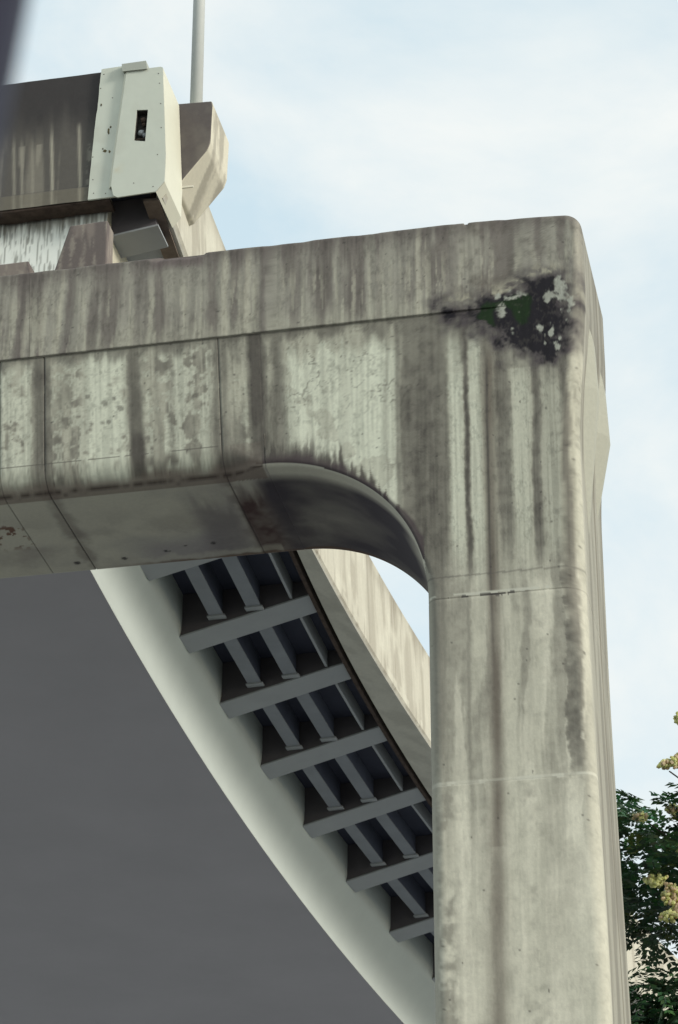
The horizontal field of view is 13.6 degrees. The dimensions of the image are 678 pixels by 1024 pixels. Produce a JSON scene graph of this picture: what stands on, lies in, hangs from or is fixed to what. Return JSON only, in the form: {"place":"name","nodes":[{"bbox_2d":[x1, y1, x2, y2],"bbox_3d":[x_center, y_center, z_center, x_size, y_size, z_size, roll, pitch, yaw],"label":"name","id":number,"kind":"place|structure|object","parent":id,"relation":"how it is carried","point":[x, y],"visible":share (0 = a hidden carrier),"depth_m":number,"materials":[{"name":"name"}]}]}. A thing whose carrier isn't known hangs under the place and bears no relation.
{"place":"outdoors","nodes":[
{"label":"outdoors","id":0,"kind":"place"},
{"bbox_2d":[14,0,677,958],"label":"sky","id":1,"kind":"structure","parent":0,"point":[338,118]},
{"label":"ground","id":2,"kind":"structure","parent":0,"visible":0},
{"bbox_2d":[0,0,29,154],"bbox_3d":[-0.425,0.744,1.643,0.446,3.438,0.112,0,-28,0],"label":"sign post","id":3,"kind":"object","parent":2,"relation":"on","point":[13,14],"depth_m":2.21,"materials":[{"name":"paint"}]},
{"bbox_2d":[0,215,630,1023],"bbox_3d":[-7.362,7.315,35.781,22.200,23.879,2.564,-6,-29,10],"label":"portal pier","id":4,"kind":"structure","parent":2,"relation":"on","point":[426,407],"depth_m":37.25,"materials":[{"name":"concrete"}]},
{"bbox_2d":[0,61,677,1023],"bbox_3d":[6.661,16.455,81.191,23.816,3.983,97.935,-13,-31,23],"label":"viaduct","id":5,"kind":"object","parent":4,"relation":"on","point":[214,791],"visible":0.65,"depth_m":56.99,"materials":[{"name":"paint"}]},
{"bbox_2d":[190,0,204,102],"bbox_3d":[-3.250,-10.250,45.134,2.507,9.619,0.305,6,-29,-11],"label":"lamp post","id":6,"kind":"object","parent":5,"relation":"on","point":[197,66],"depth_m":43.63,"materials":[{"name":"grey metal"}]},
{"bbox_2d":[616,711,677,1023],"bbox_3d":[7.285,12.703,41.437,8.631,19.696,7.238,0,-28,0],"label":"leafy tree","id":7,"kind":"object","parent":2,"relation":"on","point":[662,901],"visible":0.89,"depth_m":43.59,"materials":[{"name":"green plant"}]}
]}

